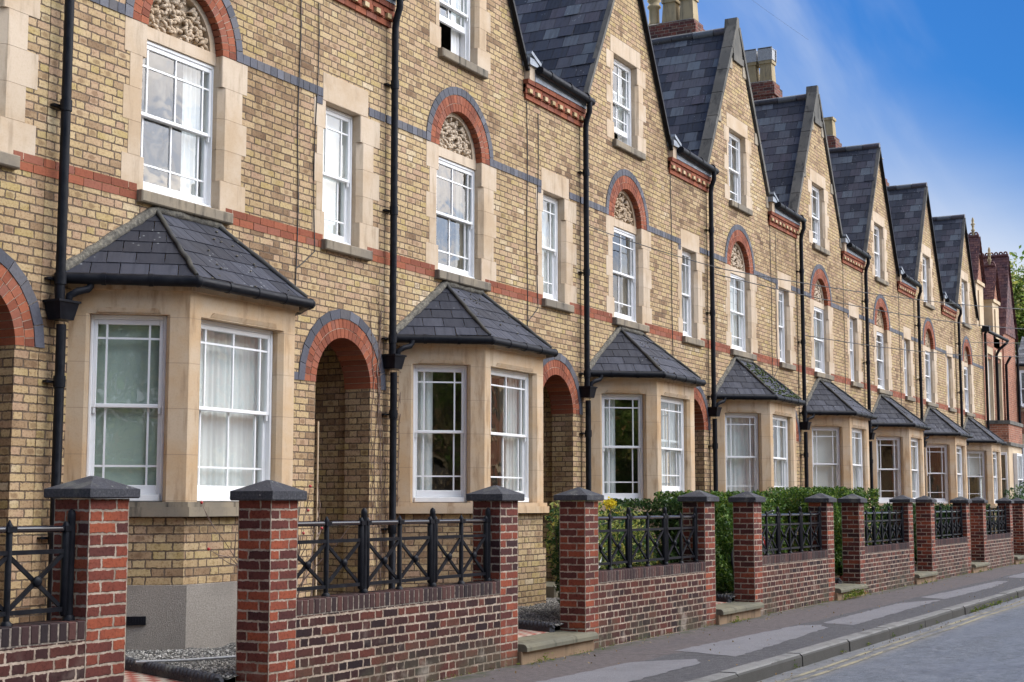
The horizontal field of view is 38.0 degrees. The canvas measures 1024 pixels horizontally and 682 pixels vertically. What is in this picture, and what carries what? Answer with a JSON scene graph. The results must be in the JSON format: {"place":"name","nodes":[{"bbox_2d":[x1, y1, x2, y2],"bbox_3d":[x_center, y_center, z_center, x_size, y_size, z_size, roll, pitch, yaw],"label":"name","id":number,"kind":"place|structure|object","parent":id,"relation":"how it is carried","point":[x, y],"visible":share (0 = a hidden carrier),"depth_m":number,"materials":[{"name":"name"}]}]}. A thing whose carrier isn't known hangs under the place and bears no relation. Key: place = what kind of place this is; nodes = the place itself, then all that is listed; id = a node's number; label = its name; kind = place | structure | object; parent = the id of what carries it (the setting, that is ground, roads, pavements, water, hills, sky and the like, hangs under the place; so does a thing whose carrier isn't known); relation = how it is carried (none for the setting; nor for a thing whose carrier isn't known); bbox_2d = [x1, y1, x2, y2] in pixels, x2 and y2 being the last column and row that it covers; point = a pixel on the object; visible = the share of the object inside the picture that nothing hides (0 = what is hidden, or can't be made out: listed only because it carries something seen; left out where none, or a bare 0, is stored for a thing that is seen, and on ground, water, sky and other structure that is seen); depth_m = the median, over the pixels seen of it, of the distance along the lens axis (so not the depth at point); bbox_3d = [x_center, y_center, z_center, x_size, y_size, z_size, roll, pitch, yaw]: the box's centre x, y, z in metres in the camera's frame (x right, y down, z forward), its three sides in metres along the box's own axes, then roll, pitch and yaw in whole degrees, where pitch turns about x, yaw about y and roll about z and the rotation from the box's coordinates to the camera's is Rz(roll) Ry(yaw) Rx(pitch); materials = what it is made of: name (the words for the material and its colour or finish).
{"place":"outdoors","nodes":[
{"label":"outdoors","id":0,"kind":"place"},
{"bbox_2d":[0,0,50,623],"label":"terraced house","id":1,"kind":"structure","parent":0,"point":[25,27],"depth_m":12.74,"materials":[{"name":"brick"}]},
{"bbox_2d":[381,0,595,605],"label":"terraced house","id":2,"kind":"structure","parent":0,"point":[485,115],"depth_m":19.48,"materials":[{"name":"brick"}]},
{"bbox_2d":[367,287,400,589],"bbox_3d":[-1.508,1.220,17.599,0.014,3.704,0.835,-3,-7,28],"label":"dry creeper","id":3,"kind":"object","parent":2,"relation":"attached to","point":[378,379],"visible":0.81,"depth_m":17.50,"materials":[{"name":"brown plant"}]},
{"bbox_2d":[412,365,466,501],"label":"sash window","id":4,"kind":"structure","parent":2,"relation":"in","point":[423,381],"depth_m":18.17,"materials":[{"name":"white paint"}]},
{"bbox_2d":[440,0,469,60],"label":"sash window","id":5,"kind":"structure","parent":2,"relation":"in","point":[459,23],"depth_m":20.20,"materials":[{"name":"white paint"}]},
{"bbox_2d":[436,157,474,278],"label":"sash window","id":6,"kind":"structure","parent":2,"relation":"in","point":[464,218],"depth_m":20.00,"materials":[{"name":"white paint"}]},
{"bbox_2d":[396,281,557,605],"bbox_3d":[-0.301,1.405,18.958,1.148,4.426,3.315,-3,-7,28],"label":"bay window","id":7,"kind":"structure","parent":2,"relation":"in","point":[504,342],"depth_m":18.19,"materials":[{"name":"stone"}]},
{"bbox_2d":[491,368,528,501],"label":"sash window","id":8,"kind":"structure","parent":2,"relation":"in","point":[518,403],"depth_m":19.27,"materials":[{"name":"white paint"}]},
{"bbox_2d":[542,194,557,300],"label":"sash window","id":9,"kind":"structure","parent":2,"relation":"in","point":[549,234],"depth_m":22.25,"materials":[{"name":"white paint"}]},
{"bbox_2d":[221,581,842,681],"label":"garden soil","id":10,"kind":"structure","parent":0,"point":[233,678],"depth_m":12.87,"materials":[{"name":"brown soil"}]},
{"bbox_2d":[0,476,139,681],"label":"garden wall","id":11,"kind":"structure","parent":10,"relation":"on","point":[87,644],"depth_m":9.43,"materials":[{"name":"brick"}]},
{"bbox_2d":[0,509,75,626],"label":"iron railing","id":12,"kind":"object","parent":11,"relation":"on","point":[66,557],"visible":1,"depth_m":9.20,"materials":[{"name":"black metal"}]},
{"bbox_2d":[124,670,181,681],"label":"garden path","id":13,"kind":"structure","parent":10,"relation":"on","point":[131,676],"depth_m":11.45,"materials":[{"name":"red tile"}]},
{"bbox_2d":[125,656,223,681],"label":"rope edging","id":14,"kind":"object","parent":10,"relation":"on","point":[172,672],"visible":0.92,"depth_m":11.42,"materials":[{"name":"black stone"}]},
{"bbox_2d":[125,642,237,679],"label":"gravel","id":15,"kind":"structure","parent":10,"relation":"on","point":[225,669],"depth_m":12.38,"materials":[{"name":"grey gravel"}]},
{"bbox_2d":[135,655,235,663],"bbox_3d":[-2.477,2.575,12.059,1.182,0.032,0.055,4,-8,-34],"label":"plastic tube","id":16,"kind":"object","parent":15,"relation":"on","point":[190,659],"visible":0.55,"depth_m":11.94,"materials":[{"name":"plastic"}]},
{"bbox_2d":[200,480,354,597],"bbox_3d":[-2.165,1.931,12.902,0.834,1.464,2.245,-3,-7,28],"label":"bare rose bush","id":17,"kind":"object","parent":15,"relation":"on","point":[298,551],"visible":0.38,"depth_m":13.27,"materials":[{"name":"brown plant"}]},
{"bbox_2d":[29,0,404,651],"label":"terraced house","id":18,"kind":"structure","parent":10,"relation":"on","point":[212,271],"depth_m":14.38,"materials":[{"name":"brick"}]},
{"bbox_2d":[86,314,166,500],"bbox_3d":[-3.463,0.603,13.377,0.670,1.670,0.160,1,-6,-11],"label":"sash window","id":19,"kind":"structure","parent":18,"relation":"in","point":[127,361],"depth_m":13.41,"materials":[{"name":"white paint"}]},
{"bbox_2d":[140,40,213,206],"bbox_3d":[-3.412,-2.125,14.827,0.205,1.530,1.140,-3,-7,28],"label":"sash window","id":20,"kind":"structure","parent":18,"relation":"in","point":[197,102],"depth_m":15.17,"materials":[{"name":"white paint"}]},
{"bbox_2d":[63,206,315,651],"bbox_3d":[-2.871,0.881,14.172,1.148,4.421,3.315,-3,-7,28],"label":"bay window","id":21,"kind":"structure","parent":18,"relation":"in","point":[181,594],"depth_m":13.37,"materials":[{"name":"stone"}]},
{"bbox_2d":[197,319,272,501],"bbox_3d":[-2.692,0.681,14.086,0.191,1.670,1.160,-3,-7,28],"label":"sash window","id":22,"kind":"structure","parent":18,"relation":"in","point":[235,393],"depth_m":14.25,"materials":[{"name":"white paint"}]},
{"bbox_2d":[315,421,318,595],"bbox_3d":[-2.139,1.931,16.303,0.018,2.100,0.018,-1,-6,6],"label":"plastic conduit","id":23,"kind":"object","parent":18,"relation":"on","point":[317,498],"visible":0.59,"depth_m":16.32,"materials":[{"name":"beige plastic"}]},
{"bbox_2d":[322,106,351,244],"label":"sash window","id":24,"kind":"structure","parent":18,"relation":"in","point":[337,134],"depth_m":17.43,"materials":[{"name":"white paint"}]},
{"bbox_2d":[230,480,524,681],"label":"garden wall","id":25,"kind":"structure","parent":10,"relation":"on","point":[284,633],"depth_m":12.04,"materials":[{"name":"brick"}]},
{"bbox_2d":[297,507,491,596],"bbox_3d":[-0.970,1.787,12.797,0.082,0.699,3.226,-3,-7,28],"label":"iron railing","id":26,"kind":"object","parent":25,"relation":"on","point":[364,546],"visible":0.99,"depth_m":12.76,"materials":[{"name":"black metal"}]},
{"bbox_2d":[518,619,554,631],"bbox_3d":[-0.106,3.139,16.300,0.090,0.217,1.726,5,-8,-38],"label":"rope edging","id":27,"kind":"object","parent":10,"relation":"on","point":[536,625],"visible":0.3,"depth_m":15.80,"materials":[{"name":"black stone"}]},
{"bbox_2d":[518,598,563,625],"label":"gravel","id":28,"kind":"structure","parent":10,"relation":"on","point":[548,611],"depth_m":17.66,"materials":[{"name":"grey gravel"}]},
{"bbox_2d":[551,520,559,604],"bbox_3d":[0.701,2.487,16.684,0.499,1.291,0.729,-1,-6,12],"label":"dark shrub","id":29,"kind":"object","parent":28,"relation":"on","point":[556,571],"visible":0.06,"depth_m":16.56,"materials":[{"name":"green plant"}]},
{"bbox_2d":[543,501,657,586],"bbox_3d":[1.112,2.543,18.052,0.873,1.383,2.908,-3,-7,28],"label":"variegated shrub","id":30,"kind":"object","parent":28,"relation":"on","point":[620,524],"visible":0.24,"depth_m":17.98,"materials":[{"name":"green plant"}]},
{"bbox_2d":[518,629,597,664],"bbox_3d":[0.285,3.160,15.151,0.550,0.305,1.650,-3,-7,28],"label":"gate step","id":31,"kind":"object","parent":10,"relation":"on","point":[557,643],"visible":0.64,"depth_m":15.02,"materials":[{"name":"beige stone"}]},
{"bbox_2d":[514,0,718,563],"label":"terraced house","id":32,"kind":"structure","parent":10,"relation":"on","point":[645,179],"depth_m":24.42,"materials":[{"name":"brick"}]},
{"bbox_2d":[613,59,630,145],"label":"sash window","id":33,"kind":"structure","parent":32,"relation":"in","point":[623,94],"depth_m":25.00,"materials":[{"name":"white paint"}]},
{"bbox_2d":[602,394,642,501],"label":"sash window","id":34,"kind":"structure","parent":32,"relation":"in","point":[608,400],"depth_m":22.98,"materials":[{"name":"white paint"}]},
{"bbox_2d":[613,227,636,322],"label":"sash window","id":35,"kind":"structure","parent":32,"relation":"in","point":[628,275],"depth_m":24.80,"materials":[{"name":"white paint"}]},
{"bbox_2d":[590,326,705,563],"bbox_3d":[2.275,1.939,23.753,1.148,4.415,3.315,-3,-7,28],"label":"bay window","id":36,"kind":"structure","parent":32,"relation":"in","point":[667,376],"depth_m":22.98,"materials":[{"name":"stone"}]},
{"bbox_2d":[661,396,683,497],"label":"sash window","id":37,"kind":"structure","parent":32,"relation":"in","point":[675,440],"depth_m":24.08,"materials":[{"name":"white paint"}]},
{"bbox_2d":[681,250,691,336],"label":"sash window","id":38,"kind":"structure","parent":32,"relation":"in","point":[686,264],"depth_m":27.05,"materials":[{"name":"white paint"}]},
{"bbox_2d":[553,487,718,648],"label":"garden wall","id":39,"kind":"structure","parent":10,"relation":"on","point":[616,606],"depth_m":16.75,"materials":[{"name":"brick"}]},
{"bbox_2d":[598,507,698,569],"bbox_3d":[1.601,2.314,17.583,0.082,0.699,3.226,-3,-7,28],"label":"iron railing","id":40,"kind":"object","parent":39,"relation":"on","point":[628,536],"visible":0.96,"depth_m":17.58,"materials":[{"name":"black metal"}]},
{"bbox_2d":[602,497,682,565],"bbox_3d":[2.062,2.906,20.798,1.576,1.447,0.488,-3,-7,28],"label":"hedge","id":41,"kind":"object","parent":10,"relation":"on","point":[656,503],"visible":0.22,"depth_m":20.77,"materials":[{"name":"green plant"}]},
{"bbox_2d":[651,17,806,551],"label":"terraced house","id":42,"kind":"structure","parent":10,"relation":"on","point":[756,401],"depth_m":29.24,"materials":[{"name":"brick"}]},
{"bbox_2d":[728,132,740,203],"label":"sash window","id":43,"kind":"structure","parent":42,"relation":"in","point":[734,142],"depth_m":29.82,"materials":[{"name":"white paint"}]},
{"bbox_2d":[730,273,745,351],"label":"sash window","id":44,"kind":"structure","parent":42,"relation":"in","point":[737,314],"depth_m":29.60,"materials":[{"name":"white paint"}]},
{"bbox_2d":[725,413,758,492],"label":"sash window","id":45,"kind":"structure","parent":42,"relation":"in","point":[741,429],"depth_m":27.84,"materials":[{"name":"white paint"}]},
{"bbox_2d":[716,356,805,551],"bbox_3d":[4.857,2.466,28.561,1.148,4.417,3.315,-3,-7,28],"label":"bay window","id":46,"kind":"structure","parent":42,"relation":"in","point":[770,397],"depth_m":27.80,"materials":[{"name":"stone"}]},
{"bbox_2d":[773,415,788,490],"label":"sash window","id":47,"kind":"structure","parent":42,"relation":"in","point":[781,459],"depth_m":28.90,"materials":[{"name":"white paint"}]},
{"bbox_2d":[778,290,785,362],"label":"sash window","id":48,"kind":"structure","parent":42,"relation":"in","point":[781,293],"depth_m":31.85,"materials":[{"name":"white paint"}]},
{"bbox_2d":[715,267,1019,308],"bbox_3d":[14.722,-1.395,42.311,0.019,3.318,36.618,-5,-8,36],"label":"telephone wire","id":49,"kind":"object","parent":42,"relation":"attached to","point":[859,291],"visible":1,"depth_m":32.56,"materials":[{"name":"black"}]},
{"bbox_2d":[715,274,1021,328],"bbox_3d":[14.634,-1.032,42.319,0.019,2.838,36.588,-5,-8,36],"label":"telephone wire","id":50,"kind":"object","parent":42,"relation":"attached to","point":[855,305],"visible":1,"depth_m":32.44,"materials":[{"name":"black"}]},
{"bbox_2d":[716,601,763,624],"bbox_3d":[2.856,3.686,19.936,0.550,0.305,1.650,-3,-7,28],"label":"gate step","id":51,"kind":"object","parent":10,"relation":"on","point":[727,612],"visible":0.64,"depth_m":19.82,"materials":[{"name":"beige stone"}]},
{"bbox_2d":[647,0,876,542],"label":"terraced house","id":52,"kind":"structure","parent":10,"relation":"on","point":[835,415],"depth_m":33.85,"materials":[{"name":"brick"}]},
{"bbox_2d":[811,185,819,245],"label":"sash window","id":53,"kind":"structure","parent":52,"relation":"in","point":[815,192],"depth_m":34.64,"materials":[{"name":"white paint"}]},
{"bbox_2d":[814,306,824,372],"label":"sash window","id":54,"kind":"structure","parent":52,"relation":"in","point":[818,313],"depth_m":34.43,"materials":[{"name":"white paint"}]},
{"bbox_2d":[812,427,840,488],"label":"sash window","id":55,"kind":"structure","parent":52,"relation":"in","point":[825,440],"depth_m":32.66,"materials":[{"name":"white paint"}]},
{"bbox_2d":[802,377,876,542],"bbox_3d":[7.445,2.996,33.378,1.148,4.419,3.315,-3,-7,28],"label":"bay window","id":56,"kind":"structure","parent":52,"relation":"in","point":[849,413],"depth_m":32.62,"materials":[{"name":"stone"}]},
{"bbox_2d":[849,318,853,380],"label":"sash window","id":57,"kind":"structure","parent":52,"relation":"in","point":[851,320],"depth_m":36.67,"materials":[{"name":"white paint"}]},
{"bbox_2d":[852,428,862,491],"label":"sash window","id":58,"kind":"structure","parent":52,"relation":"in","point":[856,433],"depth_m":33.73,"materials":[{"name":"white paint"}]},
{"bbox_2d":[805,335,1023,356],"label":"telephone wire","id":59,"kind":"object","parent":52,"relation":"attached to","point":[914,350],"visible":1,"depth_m":37.14,"materials":[{"name":"black"}]},
{"bbox_2d":[728,491,836,615],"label":"garden wall","id":60,"kind":"structure","parent":10,"relation":"on","point":[774,583],"depth_m":21.46,"materials":[{"name":"brick"}]},
{"bbox_2d":[761,506,822,554],"bbox_3d":[4.177,2.841,22.380,0.082,0.699,3.226,-3,-7,28],"label":"iron railing","id":61,"kind":"object","parent":60,"relation":"on","point":[779,532],"visible":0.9,"depth_m":22.42,"materials":[{"name":"black metal"}]},
{"bbox_2d":[835,583,867,600],"bbox_3d":[5.432,4.214,24.733,0.550,0.305,1.650,-3,-7,28],"label":"gate step","id":62,"kind":"object","parent":10,"relation":"on","point":[842,589],"visible":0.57,"depth_m":24.45,"materials":[{"name":"beige stone"}]},
{"bbox_2d":[838,494,915,593],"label":"garden wall","id":63,"kind":"structure","parent":10,"relation":"on","point":[878,568],"depth_m":26.19,"materials":[{"name":"brick"}]},
{"bbox_2d":[864,506,904,545],"bbox_3d":[6.759,3.370,27.187,0.082,0.699,3.226,-3,-7,28],"label":"iron railing","id":64,"kind":"object","parent":63,"relation":"on","point":[887,529],"visible":0.93,"depth_m":27.35,"materials":[{"name":"black metal"}]},
{"bbox_2d":[875,502,947,566],"bbox_3d":[8.723,4.188,32.278,0.864,1.411,3.514,-3,-7,28],"label":"hedge","id":65,"kind":"object","parent":10,"relation":"on","point":[885,506],"visible":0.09,"depth_m":31.16,"materials":[{"name":"green plant"}]},
{"bbox_2d":[915,570,937,584],"bbox_3d":[8.014,4.743,29.540,0.550,0.305,1.650,-3,-7,28],"label":"gate step","id":66,"kind":"object","parent":10,"relation":"on","point":[921,576],"visible":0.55,"depth_m":29.37,"materials":[{"name":"beige stone"}]},
{"bbox_2d":[915,495,971,579],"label":"garden wall","id":67,"kind":"structure","parent":10,"relation":"on","point":[947,557],"depth_m":30.93,"materials":[{"name":"brick"}]},
{"bbox_2d":[934,506,963,538],"bbox_3d":[9.346,3.901,32.004,0.082,0.699,3.226,-3,-7,28],"label":"iron railing","id":68,"kind":"object","parent":67,"relation":"on","point":[951,525],"visible":0.88,"depth_m":32.28,"materials":[{"name":"black metal"}]},
{"bbox_2d":[970,497,1013,568],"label":"garden wall","id":69,"kind":"structure","parent":10,"relation":"on","point":[996,550],"depth_m":35.64,"materials":[{"name":"brick"}]},
{"bbox_2d":[986,506,1006,534],"bbox_3d":[11.939,4.432,36.832,0.082,0.699,3.226,-3,-7,28],"label":"iron railing","id":70,"kind":"object","parent":69,"relation":"on","point":[998,524],"visible":0.88,"depth_m":37.17,"materials":[{"name":"black metal"}]},
{"bbox_2d":[992,482,1023,521],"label":"bush","id":71,"kind":"object","parent":10,"relation":"on","point":[1020,496],"visible":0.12,"depth_m":48.39,"materials":[{"name":"green plant"}]},
{"bbox_2d":[1012,498,1023,554],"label":"garden wall","id":72,"kind":"structure","parent":10,"relation":"on","point":[1018,519],"depth_m":39.94,"materials":[{"name":"brick"}]},
{"bbox_2d":[1016,336,1023,480],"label":"slate roofed bay house","id":73,"kind":"structure","parent":10,"relation":"on","point":[1021,364],"depth_m":56.47,"materials":[{"name":"orange brick"}]},
{"bbox_2d":[435,563,1023,681],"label":"pavement","id":74,"kind":"structure","parent":0,"point":[660,648],"depth_m":17.55,"materials":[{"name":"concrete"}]},
{"bbox_2d":[537,573,1023,681],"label":"pavement patch","id":75,"kind":"object","parent":74,"relation":"on","point":[633,671],"visible":0.99,"depth_m":16.27,"materials":[{"name":"concrete"}]},
{"bbox_2d":[643,0,1023,351],"label":"sky","id":76,"kind":"structure","parent":0,"point":[939,84],"materials":[{"name":"blue"}]},
{"bbox_2d":[745,46,930,543],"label":"terraced house","id":77,"kind":"structure","parent":0,"point":[897,427],"depth_m":38.78,"materials":[{"name":"brick"}]},
{"bbox_2d":[874,225,879,276],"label":"sash window","id":78,"kind":"structure","parent":77,"relation":"in","point":[876,230],"depth_m":39.48,"materials":[{"name":"white paint"}]},
{"bbox_2d":[876,332,884,389],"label":"sash window","id":79,"kind":"structure","parent":77,"relation":"in","point":[879,340],"depth_m":39.28,"materials":[{"name":"white paint"}]},
{"bbox_2d":[876,437,901,502],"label":"sash window","id":80,"kind":"structure","parent":77,"relation":"in","point":[896,468],"depth_m":37.44,"materials":[{"name":"white paint"}]},
{"bbox_2d":[870,393,930,543],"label":"bay window","id":81,"kind":"structure","parent":77,"relation":"in","point":[907,425],"depth_m":37.44,"materials":[{"name":"stone"}]},
{"bbox_2d":[911,438,918,498],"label":"sash window","id":82,"kind":"structure","parent":77,"relation":"in","point":[914,442],"depth_m":38.55,"materials":[{"name":"white paint"}]},
{"bbox_2d":[757,596,1023,681],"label":"road","id":83,"kind":"structure","parent":0,"point":[989,648],"depth_m":16.25,"materials":[{"name":"grey asphalt"}]},
{"bbox_2d":[427,562,1022,681],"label":"weeds","id":84,"kind":"object","parent":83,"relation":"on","point":[854,594],"visible":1,"depth_m":23.60,"materials":[{"name":"green plant"}]},
{"bbox_2d":[685,586,1023,681],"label":"kerb","id":85,"kind":"structure","parent":83,"relation":"on","point":[770,667],"depth_m":16.81,"materials":[{"name":"concrete"}]},
{"bbox_2d":[777,600,1023,681],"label":"road marking","id":86,"kind":"object","parent":83,"relation":"on","point":[835,663],"visible":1,"depth_m":17.23,"materials":[{"name":"beige paint"}]},
{"bbox_2d":[824,116,972,538],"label":"terraced house","id":87,"kind":"structure","parent":0,"point":[946,436],"depth_m":43.78,"materials":[{"name":"brick"}]},
{"bbox_2d":[915,351,930,401],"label":"sash window","id":88,"kind":"structure","parent":87,"relation":"in","point":[927,355],"depth_m":44.12,"materials":[{"name":"white paint"}]},
{"bbox_2d":[926,444,948,503],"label":"sash window","id":89,"kind":"structure","parent":87,"relation":"in","point":[943,448],"depth_m":42.27,"materials":[{"name":"white paint"}]},
{"bbox_2d":[923,406,972,538],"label":"bay window","id":90,"kind":"structure","parent":87,"relation":"in","point":[944,431],"depth_m":42.32,"materials":[{"name":"stone"}]},
{"bbox_2d":[956,445,962,496],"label":"sash window","id":91,"kind":"structure","parent":87,"relation":"in","point":[958,448],"depth_m":43.40,"materials":[{"name":"white paint"}]},
{"bbox_2d":[882,158,1006,533],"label":"terraced house","id":92,"kind":"structure","parent":0,"point":[984,444],"depth_m":48.41,"materials":[{"name":"brick"}]},
{"bbox_2d":[955,365,968,411],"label":"sash window","id":93,"kind":"structure","parent":92,"relation":"in","point":[965,368],"depth_m":48.96,"materials":[{"name":"white paint"}]},
{"bbox_2d":[967,451,985,503],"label":"sash window","id":94,"kind":"structure","parent":92,"relation":"in","point":[975,459],"depth_m":47.18,"materials":[{"name":"white paint"}]},
{"bbox_2d":[964,416,1006,533],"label":"bay window","id":95,"kind":"structure","parent":92,"relation":"in","point":[983,439],"depth_m":47.13,"materials":[{"name":"stone"}]},
{"bbox_2d":[982,326,990,429],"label":"drainpipe","id":96,"kind":"object","parent":92,"relation":"attached to","point":[985,329],"visible":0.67,"depth_m":50.80,"materials":[{"name":"black metal"}]},
{"bbox_2d":[993,452,997,503],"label":"sash window","id":97,"kind":"structure","parent":92,"relation":"in","point":[994,453],"depth_m":48.23,"materials":[{"name":"white paint"}]},
{"bbox_2d":[968,218,1023,498],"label":"red brick house","id":98,"kind":"structure","parent":0,"point":[992,280],"depth_m":53.05,"materials":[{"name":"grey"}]},
{"bbox_2d":[1013,453,1023,495],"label":"sash window","id":99,"kind":"structure","parent":98,"relation":"in","point":[1016,456],"depth_m":51.39,"materials":[{"name":"white paint"}]},
{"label":"garden path","id":100,"kind":"structure","parent":0,"visible":0},
{"bbox_2d":[654,489,787,592],"bbox_3d":[3.204,3.009,22.313,0.926,1.574,3.677,-3,-7,28],"label":"hedge","id":101,"kind":"object","parent":100,"relation":"on","point":[724,538],"visible":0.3,"depth_m":21.52,"materials":[{"name":"green plant"}]},
{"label":"garden path","id":102,"kind":"structure","parent":0,"visible":0},
{"bbox_2d":[763,486,884,575],"bbox_3d":[5.764,3.485,27.144,1.127,1.686,4.361,-3,-7,28],"label":"hedge","id":103,"kind":"object","parent":102,"relation":"on","point":[794,500],"visible":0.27,"depth_m":26.08,"materials":[{"name":"green plant"}]},
{"label":"ground","id":104,"kind":"structure","parent":0,"visible":0},
{"bbox_2d":[1009,245,1023,361],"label":"broadleaf tree","id":105,"kind":"object","parent":104,"relation":"on","point":[1018,291],"visible":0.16,"depth_m":94.13,"materials":[{"name":"green plant"}]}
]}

